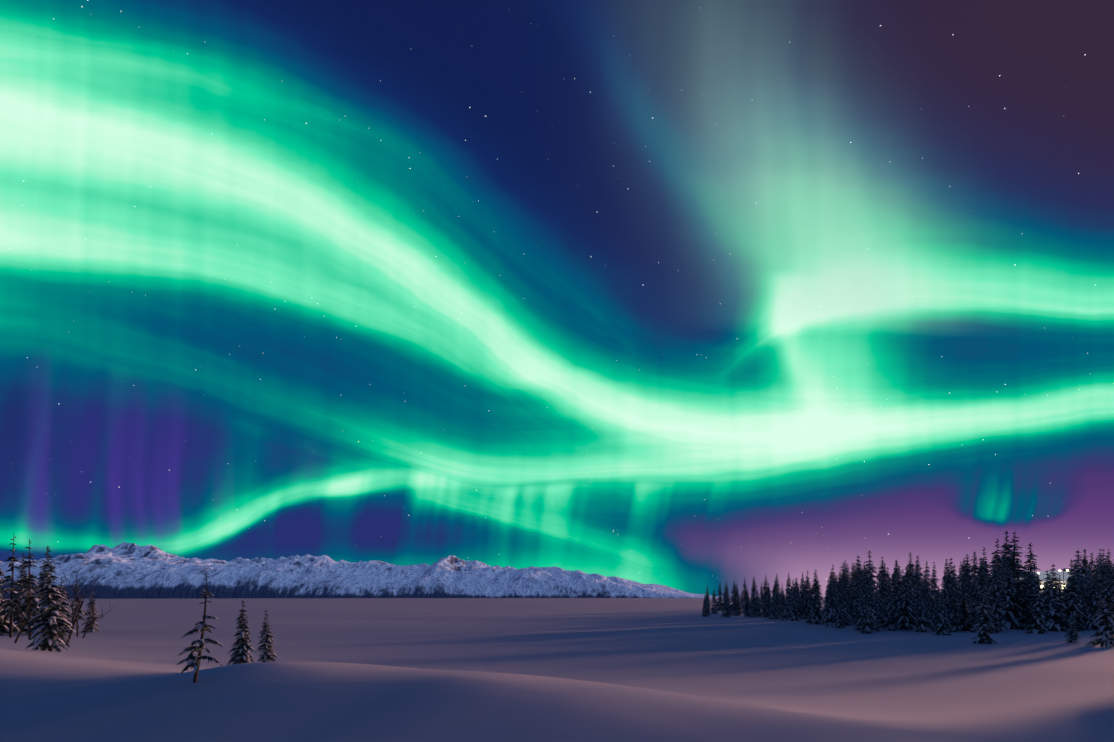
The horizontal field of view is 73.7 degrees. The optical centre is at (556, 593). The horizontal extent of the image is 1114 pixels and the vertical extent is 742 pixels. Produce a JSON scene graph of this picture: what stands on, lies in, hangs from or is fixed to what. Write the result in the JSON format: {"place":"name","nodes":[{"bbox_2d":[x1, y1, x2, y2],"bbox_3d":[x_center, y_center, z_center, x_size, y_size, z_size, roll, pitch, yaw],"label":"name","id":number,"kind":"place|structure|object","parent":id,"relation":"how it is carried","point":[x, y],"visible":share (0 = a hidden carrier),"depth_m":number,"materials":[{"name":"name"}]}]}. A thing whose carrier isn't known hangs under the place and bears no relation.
{"place":"outdoors","nodes":[
{"label":"outdoors","id":0,"kind":"place"},
{"bbox_2d":[0,542,728,598],"bbox_3d":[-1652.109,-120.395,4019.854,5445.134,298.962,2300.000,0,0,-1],"label":"mountain range","id":1,"kind":"structure","parent":0,"point":[129,570],"depth_m":3011.16,"materials":[{"name":"white snow"}]},
{"bbox_2d":[0,597,1113,741],"bbox_3d":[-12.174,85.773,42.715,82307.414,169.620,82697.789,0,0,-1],"label":"terrain","id":2,"kind":"structure","parent":0,"point":[511,670],"depth_m":37.24,"materials":[{"name":"white snow"}]},
{"bbox_2d":[0,560,19,633],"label":"spruce tree","id":3,"kind":"object","parent":2,"relation":"on","point":[4,627],"visible":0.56,"depth_m":109.02,"materials":[{"name":"green plant"}]},
{"bbox_2d":[0,535,27,637],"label":"spruce tree","id":4,"kind":"object","parent":2,"relation":"on","point":[11,609],"visible":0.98,"depth_m":98.11,"materials":[{"name":"green plant"}]},
{"bbox_2d":[8,552,34,632],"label":"spruce tree","id":5,"kind":"object","parent":2,"relation":"on","point":[23,572],"visible":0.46,"depth_m":112.07,"materials":[{"name":"green plant"}]},
{"bbox_2d":[6,573,38,642],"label":"birch tree","id":6,"kind":"object","parent":2,"relation":"on","point":[23,626],"visible":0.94,"depth_m":74.85,"materials":[{"name":"brown plant"}]},
{"bbox_2d":[12,539,41,639],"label":"spruce tree","id":7,"kind":"object","parent":2,"relation":"on","point":[35,600],"visible":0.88,"depth_m":87.79,"materials":[{"name":"green plant"}]},
{"bbox_2d":[27,560,53,633],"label":"spruce tree","id":8,"kind":"object","parent":2,"relation":"on","point":[40,587],"visible":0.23,"depth_m":107.36,"materials":[{"name":"green plant"}]},
{"bbox_2d":[25,545,74,651],"bbox_3d":[-36.285,0.559,52.624,3.032,8.035,3.139,-2,1,15],"label":"spruce tree","id":9,"kind":"object","parent":2,"relation":"on","point":[44,635],"visible":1,"depth_m":52.55,"materials":[{"name":"green plant"}]},
{"bbox_2d":[57,578,71,632],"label":"spruce tree","id":10,"kind":"object","parent":2,"relation":"on","point":[63,603],"visible":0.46,"depth_m":111.06,"materials":[{"name":"green plant"}]},
{"bbox_2d":[54,554,102,643],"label":"birch tree","id":11,"kind":"object","parent":2,"relation":"on","point":[74,621],"visible":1,"depth_m":75.24,"materials":[{"name":"brown plant"}]},
{"bbox_2d":[69,575,87,636],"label":"spruce tree","id":12,"kind":"object","parent":2,"relation":"on","point":[79,616],"visible":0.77,"depth_m":102.10,"materials":[{"name":"green plant"}]},
{"bbox_2d":[81,590,99,632],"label":"spruce tree","id":13,"kind":"object","parent":2,"relation":"on","point":[92,629],"visible":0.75,"depth_m":112.54,"materials":[{"name":"green plant"}]},
{"bbox_2d":[83,591,110,637],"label":"birch tree","id":14,"kind":"object","parent":2,"relation":"on","point":[93,617],"visible":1,"depth_m":97.86,"materials":[{"name":"brown plant"}]},
{"bbox_2d":[176,572,222,682],"bbox_3d":[-5.553,0.562,11.556,0.514,1.807,0.645,0,0,44],"label":"spruce tree","id":15,"kind":"object","parent":2,"relation":"on","point":[194,663],"visible":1,"depth_m":11.53,"materials":[{"name":"green plant"}]},
{"bbox_2d":[228,600,256,664],"bbox_3d":[-7.087,1.026,16.684,0.640,1.815,0.694,0,0,-11],"label":"spruce tree","id":16,"kind":"object","parent":2,"relation":"on","point":[241,653],"visible":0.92,"depth_m":16.65,"materials":[{"name":"green plant"}]},
{"bbox_2d":[257,610,277,661],"bbox_3d":[-6.962,1.201,17.700,0.617,1.708,0.654,0,0,30],"label":"spruce tree","id":17,"kind":"object","parent":2,"relation":"on","point":[267,654],"visible":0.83,"depth_m":17.63,"materials":[{"name":"green plant"}]},
{"bbox_2d":[710,590,717,613],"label":"spruce tree","id":18,"kind":"object","parent":2,"relation":"on","point":[714,600],"visible":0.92,"depth_m":222.31,"materials":[{"name":"green plant"}]},
{"bbox_2d":[716,583,723,610],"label":"spruce tree","id":19,"kind":"object","parent":2,"relation":"on","point":[720,602],"visible":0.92,"depth_m":267.16,"materials":[{"name":"green plant"}]},
{"bbox_2d":[722,591,730,617],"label":"spruce tree","id":20,"kind":"object","parent":2,"relation":"on","point":[726,608],"visible":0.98,"depth_m":187.14,"materials":[{"name":"green plant"}]},
{"bbox_2d":[740,578,750,613],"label":"spruce tree","id":21,"kind":"object","parent":2,"relation":"on","point":[744,597],"visible":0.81,"depth_m":223.23,"materials":[{"name":"green plant"}]},
{"bbox_2d":[743,588,750,616],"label":"spruce tree","id":22,"kind":"object","parent":2,"relation":"on","point":[746,608],"visible":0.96,"depth_m":193.44,"materials":[{"name":"green plant"}]},
{"bbox_2d":[749,594,756,617],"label":"spruce tree","id":23,"kind":"object","parent":2,"relation":"on","point":[752,613],"visible":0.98,"depth_m":186.58,"materials":[{"name":"green plant"}]},
{"bbox_2d":[750,576,756,610],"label":"spruce tree","id":24,"kind":"object","parent":2,"relation":"on","point":[754,590],"visible":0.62,"depth_m":230.81,"materials":[{"name":"green plant"}]},
{"bbox_2d":[754,589,761,616],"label":"spruce tree","id":25,"kind":"object","parent":2,"relation":"on","point":[757,608],"visible":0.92,"depth_m":193.65,"materials":[{"name":"green plant"}]},
{"bbox_2d":[760,575,769,613],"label":"spruce tree","id":26,"kind":"object","parent":2,"relation":"on","point":[764,588],"visible":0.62,"depth_m":213.39,"materials":[{"name":"green plant"}]},
{"bbox_2d":[762,583,771,613],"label":"spruce tree","id":27,"kind":"object","parent":2,"relation":"on","point":[768,597],"visible":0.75,"depth_m":210.61,"materials":[{"name":"green plant"}]},
{"bbox_2d":[768,595,775,619],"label":"spruce tree","id":28,"kind":"object","parent":2,"relation":"on","point":[772,613],"visible":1,"depth_m":173.13,"materials":[{"name":"green plant"}]},
{"bbox_2d":[768,581,781,616],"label":"spruce tree","id":29,"kind":"object","parent":2,"relation":"on","point":[774,591],"visible":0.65,"depth_m":190.09,"materials":[{"name":"green plant"}]},
{"bbox_2d":[780,591,788,620],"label":"spruce tree","id":30,"kind":"object","parent":2,"relation":"on","point":[783,613],"visible":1,"depth_m":168.05,"materials":[{"name":"green plant"}]},
{"bbox_2d":[781,573,790,612],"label":"spruce tree","id":31,"kind":"object","parent":2,"relation":"on","point":[788,590],"visible":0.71,"depth_m":214.58,"materials":[{"name":"green plant"}]},
{"bbox_2d":[786,588,800,620],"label":"spruce tree","id":32,"kind":"object","parent":2,"relation":"on","point":[793,613],"visible":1,"depth_m":166.81,"materials":[{"name":"green plant"}]},
{"bbox_2d":[792,578,806,618],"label":"spruce tree","id":33,"kind":"object","parent":2,"relation":"on","point":[797,593],"visible":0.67,"depth_m":179.51,"materials":[{"name":"green plant"}]},
{"bbox_2d":[799,583,808,618],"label":"spruce tree","id":34,"kind":"object","parent":2,"relation":"on","point":[804,597],"visible":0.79,"depth_m":179.10,"materials":[{"name":"green plant"}]},
{"bbox_2d":[805,585,813,622],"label":"spruce tree","id":35,"kind":"object","parent":2,"relation":"on","point":[808,607],"visible":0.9,"depth_m":152.39,"materials":[{"name":"green plant"}]},
{"bbox_2d":[808,570,822,609],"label":"spruce tree","id":36,"kind":"object","parent":2,"relation":"on","point":[813,587],"visible":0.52,"depth_m":198.52,"materials":[{"name":"green plant"}]},
{"bbox_2d":[808,582,824,624],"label":"spruce tree","id":37,"kind":"object","parent":2,"relation":"on","point":[815,619],"visible":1,"depth_m":145.47,"materials":[{"name":"green plant"}]},
{"bbox_2d":[821,580,836,626],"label":"spruce tree","id":38,"kind":"object","parent":2,"relation":"on","point":[828,614],"visible":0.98,"depth_m":135.08,"materials":[{"name":"green plant"}]},
{"bbox_2d":[822,572,837,622],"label":"spruce tree","id":39,"kind":"object","parent":2,"relation":"on","point":[832,586],"visible":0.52,"depth_m":152.25,"materials":[{"name":"green plant"}]},
{"bbox_2d":[833,588,845,627],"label":"spruce tree","id":40,"kind":"object","parent":2,"relation":"on","point":[839,619],"visible":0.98,"depth_m":127.42,"materials":[{"name":"green plant"}]},
{"bbox_2d":[832,571,849,612],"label":"spruce tree","id":41,"kind":"object","parent":2,"relation":"on","point":[838,585],"visible":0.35,"depth_m":157.58,"materials":[{"name":"green plant"}]},
{"bbox_2d":[837,580,853,625],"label":"spruce tree","id":42,"kind":"object","parent":2,"relation":"on","point":[849,621],"visible":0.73,"depth_m":140.38,"materials":[{"name":"green plant"}]},
{"bbox_2d":[839,562,854,619],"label":"spruce tree","id":43,"kind":"object","parent":2,"relation":"on","point":[843,575],"visible":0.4,"depth_m":171.49,"materials":[{"name":"green plant"}]},
{"bbox_2d":[849,588,863,630],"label":"spruce tree","id":44,"kind":"object","parent":2,"relation":"on","point":[857,622],"visible":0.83,"depth_m":121.52,"materials":[{"name":"green plant"}]},
{"bbox_2d":[849,560,863,614],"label":"spruce tree","id":45,"kind":"object","parent":2,"relation":"on","point":[852,596],"visible":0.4,"depth_m":170.02,"materials":[{"name":"green plant"}]},
{"bbox_2d":[850,562,864,618],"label":"spruce tree","id":46,"kind":"object","parent":2,"relation":"on","point":[857,582],"visible":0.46,"depth_m":160.59,"materials":[{"name":"green plant"}]},
{"bbox_2d":[851,575,864,620],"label":"spruce tree","id":47,"kind":"object","parent":2,"relation":"on","point":[858,593],"visible":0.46,"depth_m":140.82,"materials":[{"name":"green plant"}]},
{"bbox_2d":[853,567,872,621],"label":"spruce tree","id":48,"kind":"object","parent":2,"relation":"on","point":[865,580],"visible":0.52,"depth_m":147.23,"materials":[{"name":"green plant"}]},
{"bbox_2d":[858,589,874,633],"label":"spruce tree","id":49,"kind":"object","parent":2,"relation":"on","point":[866,615],"visible":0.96,"depth_m":112.96,"materials":[{"name":"green plant"}]},
{"bbox_2d":[860,578,879,631],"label":"spruce tree","id":50,"kind":"object","parent":2,"relation":"on","point":[872,605],"visible":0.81,"depth_m":119.22,"materials":[{"name":"green plant"}]},
{"bbox_2d":[864,550,877,595],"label":"spruce tree","id":51,"kind":"object","parent":2,"relation":"on","point":[870,573],"visible":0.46,"depth_m":180.68,"materials":[{"name":"green plant"}]},
{"bbox_2d":[873,585,885,627],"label":"spruce tree","id":52,"kind":"object","parent":2,"relation":"on","point":[880,620],"visible":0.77,"depth_m":129.19,"materials":[{"name":"green plant"}]},
{"bbox_2d":[872,572,886,623],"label":"spruce tree","id":53,"kind":"object","parent":2,"relation":"on","point":[883,585],"visible":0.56,"depth_m":140.71,"materials":[{"name":"green plant"}]},
{"bbox_2d":[873,557,890,616],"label":"spruce tree","id":54,"kind":"object","parent":2,"relation":"on","point":[882,567],"visible":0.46,"depth_m":174.70,"materials":[{"name":"green plant"}]},
{"bbox_2d":[881,578,898,630],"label":"spruce tree","id":55,"kind":"object","parent":2,"relation":"on","point":[890,618],"visible":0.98,"depth_m":122.16,"materials":[{"name":"green plant"}]},
{"bbox_2d":[889,561,901,605],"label":"spruce tree","id":56,"kind":"object","parent":2,"relation":"on","point":[892,580],"visible":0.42,"depth_m":158.28,"materials":[{"name":"green plant"}]},
{"bbox_2d":[891,566,903,618],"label":"spruce tree","id":57,"kind":"object","parent":2,"relation":"on","point":[898,591],"visible":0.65,"depth_m":138.23,"materials":[{"name":"green plant"}]},
{"bbox_2d":[895,566,915,629],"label":"spruce tree","id":58,"kind":"object","parent":2,"relation":"on","point":[909,618],"visible":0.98,"depth_m":123.19,"materials":[{"name":"green plant"}]},
{"bbox_2d":[906,552,914,606],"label":"spruce tree","id":59,"kind":"object","parent":2,"relation":"on","point":[911,569],"visible":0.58,"depth_m":170.34,"materials":[{"name":"green plant"}]},
{"bbox_2d":[910,556,923,606],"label":"spruce tree","id":60,"kind":"object","parent":2,"relation":"on","point":[918,577],"visible":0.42,"depth_m":163.15,"materials":[{"name":"green plant"}]},
{"bbox_2d":[912,580,922,619],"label":"spruce tree","id":61,"kind":"object","parent":2,"relation":"on","point":[916,598],"visible":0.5,"depth_m":146.12,"materials":[{"name":"green plant"}]},
{"bbox_2d":[913,585,929,631],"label":"spruce tree","id":62,"kind":"object","parent":2,"relation":"on","point":[921,621],"visible":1,"depth_m":116.97,"materials":[{"name":"green plant"}]},
{"bbox_2d":[922,576,931,620],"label":"spruce tree","id":63,"kind":"object","parent":2,"relation":"on","point":[925,584],"visible":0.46,"depth_m":137.55,"materials":[{"name":"green plant"}]},
{"bbox_2d":[920,560,934,620],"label":"spruce tree","id":64,"kind":"object","parent":2,"relation":"on","point":[929,584],"visible":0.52,"depth_m":151.78,"materials":[{"name":"green plant"}]},
{"bbox_2d":[923,588,933,631],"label":"spruce tree","id":65,"kind":"object","parent":2,"relation":"on","point":[927,606],"visible":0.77,"depth_m":118.66,"materials":[{"name":"green plant"}]},
{"bbox_2d":[929,562,939,606],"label":"spruce tree","id":66,"kind":"object","parent":2,"relation":"on","point":[934,581],"visible":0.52,"depth_m":166.39,"materials":[{"name":"green plant"}]},
{"bbox_2d":[930,591,939,628],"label":"spruce tree","id":67,"kind":"object","parent":2,"relation":"on","point":[934,609],"visible":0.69,"depth_m":126.98,"materials":[{"name":"green plant"}]},
{"bbox_2d":[932,588,952,634],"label":"spruce tree","id":68,"kind":"object","parent":2,"relation":"on","point":[942,626],"visible":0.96,"depth_m":108.25,"materials":[{"name":"green plant"}]},
{"bbox_2d":[933,572,957,631],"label":"spruce tree","id":69,"kind":"object","parent":2,"relation":"on","point":[945,594],"visible":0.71,"depth_m":120.18,"materials":[{"name":"green plant"}]},
{"bbox_2d":[940,558,952,592],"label":"spruce tree","id":70,"kind":"object","parent":2,"relation":"on","point":[948,576],"visible":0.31,"depth_m":157.57,"materials":[{"name":"green plant"}]},
{"bbox_2d":[947,580,963,631],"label":"spruce tree","id":71,"kind":"object","parent":2,"relation":"on","point":[955,611],"visible":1,"depth_m":118.19,"materials":[{"name":"green plant"}]},
{"bbox_2d":[946,565,965,625],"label":"spruce tree","id":72,"kind":"object","parent":2,"relation":"on","point":[953,584],"visible":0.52,"depth_m":132.67,"materials":[{"name":"green plant"}]},
{"bbox_2d":[955,583,973,630],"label":"spruce tree","id":73,"kind":"object","parent":2,"relation":"on","point":[965,620],"visible":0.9,"depth_m":121.01,"materials":[{"name":"green plant"}]},
{"bbox_2d":[958,555,975,607],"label":"spruce tree","id":74,"kind":"object","parent":2,"relation":"on","point":[962,579],"visible":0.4,"depth_m":151.99,"materials":[{"name":"green plant"}]},
{"bbox_2d":[965,575,977,627],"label":"spruce tree","id":75,"kind":"object","parent":2,"relation":"on","point":[971,592],"visible":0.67,"depth_m":128.29,"materials":[{"name":"green plant"}]},
{"bbox_2d":[965,552,979,594],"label":"spruce tree","id":76,"kind":"object","parent":2,"relation":"on","point":[975,568],"visible":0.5,"depth_m":151.05,"materials":[{"name":"green plant"}]},
{"bbox_2d":[967,558,999,632],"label":"spruce tree","id":77,"kind":"object","parent":2,"relation":"on","point":[979,586],"visible":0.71,"depth_m":116.84,"materials":[{"name":"green plant"}]},
{"bbox_2d":[978,547,991,591],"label":"spruce tree","id":78,"kind":"object","parent":2,"relation":"on","point":[985,565],"visible":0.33,"depth_m":171.79,"materials":[{"name":"green plant"}]},
{"bbox_2d":[972,582,998,643],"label":"spruce tree","id":79,"kind":"object","parent":2,"relation":"on","point":[984,629],"visible":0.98,"depth_m":87.61,"materials":[{"name":"green plant"}]},
{"bbox_2d":[987,538,1003,602],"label":"spruce tree","id":80,"kind":"object","parent":2,"relation":"on","point":[996,557],"visible":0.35,"depth_m":151.96,"materials":[{"name":"green plant"}]},
{"bbox_2d":[990,558,1004,610],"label":"spruce tree","id":81,"kind":"object","parent":2,"relation":"on","point":[999,574],"visible":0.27,"depth_m":138.92,"materials":[{"name":"green plant"}]},
{"bbox_2d":[990,562,1006,631],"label":"spruce tree","id":82,"kind":"object","parent":2,"relation":"on","point":[998,612],"visible":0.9,"depth_m":118.65,"materials":[{"name":"green plant"}]},
{"bbox_2d":[1001,531,1010,589],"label":"spruce tree","id":83,"kind":"object","parent":2,"relation":"on","point":[1005,545],"visible":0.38,"depth_m":154.68,"materials":[{"name":"green plant"}]},
{"bbox_2d":[993,555,1024,629],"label":"spruce tree","id":84,"kind":"object","parent":2,"relation":"on","point":[1008,611],"visible":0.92,"depth_m":127.02,"materials":[{"name":"green plant"}]},
{"bbox_2d":[1005,532,1029,584],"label":"spruce tree","id":85,"kind":"object","parent":2,"relation":"on","point":[1013,554],"visible":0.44,"depth_m":151.56,"materials":[{"name":"green plant"}]},
{"bbox_2d":[1006,560,1029,628],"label":"spruce tree","id":86,"kind":"object","parent":2,"relation":"on","point":[1019,589],"visible":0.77,"depth_m":128.64,"materials":[{"name":"green plant"}]},
{"bbox_2d":[1016,568,1032,628],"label":"spruce tree","id":87,"kind":"object","parent":2,"relation":"on","point":[1027,581],"visible":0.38,"depth_m":128.34,"materials":[{"name":"green plant"}]},
{"bbox_2d":[1017,564,1046,629],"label":"spruce tree","id":88,"kind":"object","parent":2,"relation":"on","point":[1027,616],"visible":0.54,"depth_m":126.22,"materials":[{"name":"green plant"}]},
{"bbox_2d":[1024,542,1039,591],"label":"spruce tree","id":89,"kind":"object","parent":2,"relation":"on","point":[1029,561],"visible":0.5,"depth_m":163.16,"materials":[{"name":"green plant"}]},
{"bbox_2d":[1024,575,1049,633],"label":"spruce tree","id":90,"kind":"object","parent":2,"relation":"on","point":[1036,620],"visible":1,"depth_m":112.33,"materials":[{"name":"green plant"}]},
{"bbox_2d":[1020,568,1080,591],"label":"lodge building","id":91,"kind":"structure","parent":2,"relation":"on","point":[1041,575],"depth_m":215.10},
{"bbox_2d":[1039,565,1070,631],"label":"spruce tree","id":92,"kind":"object","parent":2,"relation":"on","point":[1055,614],"visible":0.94,"depth_m":120.09,"materials":[{"name":"green plant"}]},
{"bbox_2d":[1063,612,1080,643],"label":"spruce tree","id":93,"kind":"object","parent":2,"relation":"on","point":[1072,635],"visible":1,"depth_m":87.80,"materials":[{"name":"green plant"}]},
{"bbox_2d":[1061,559,1089,630],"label":"spruce tree","id":94,"kind":"object","parent":2,"relation":"on","point":[1072,604],"visible":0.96,"depth_m":121.24,"materials":[{"name":"green plant"}]},
{"bbox_2d":[1063,561,1087,616],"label":"spruce tree","id":95,"kind":"object","parent":2,"relation":"on","point":[1077,575],"visible":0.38,"depth_m":137.45,"materials":[{"name":"green plant"}]},
{"bbox_2d":[1067,550,1090,596],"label":"spruce tree","id":96,"kind":"object","parent":2,"relation":"on","point":[1085,579],"visible":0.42,"depth_m":157.24,"materials":[{"name":"green plant"}]},
{"bbox_2d":[1075,580,1088,628],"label":"spruce tree","id":97,"kind":"object","parent":2,"relation":"on","point":[1082,601],"visible":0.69,"depth_m":127.64,"materials":[{"name":"green plant"}]},
{"bbox_2d":[1079,549,1092,597],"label":"spruce tree","id":98,"kind":"object","parent":2,"relation":"on","point":[1084,562],"visible":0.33,"depth_m":158.37,"materials":[{"name":"green plant"}]},
{"bbox_2d":[1085,553,1096,592],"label":"spruce tree","id":99,"kind":"object","parent":2,"relation":"on","point":[1091,571],"visible":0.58,"depth_m":206.05,"materials":[{"name":"green plant"}]},
{"bbox_2d":[1083,571,1105,629],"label":"spruce tree","id":100,"kind":"object","parent":2,"relation":"on","point":[1091,610],"visible":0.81,"depth_m":124.13,"materials":[{"name":"green plant"}]},
{"bbox_2d":[1085,568,1113,646],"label":"spruce tree","id":101,"kind":"object","parent":2,"relation":"on","point":[1106,613],"visible":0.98,"depth_m":83.19,"materials":[{"name":"green plant"}]},
{"bbox_2d":[1091,549,1110,601],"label":"spruce tree","id":102,"kind":"object","parent":2,"relation":"on","point":[1101,573],"visible":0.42,"depth_m":159.84,"materials":[{"name":"green plant"}]},
{"bbox_2d":[1099,548,1112,590],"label":"spruce tree","id":103,"kind":"object","parent":2,"relation":"on","point":[1109,566],"visible":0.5,"depth_m":156.60,"materials":[{"name":"green plant"}]},
{"bbox_2d":[0,0,1113,596],"label":"sky","id":104,"kind":"structure","parent":0,"point":[688,296],"materials":[{"name":"green"}]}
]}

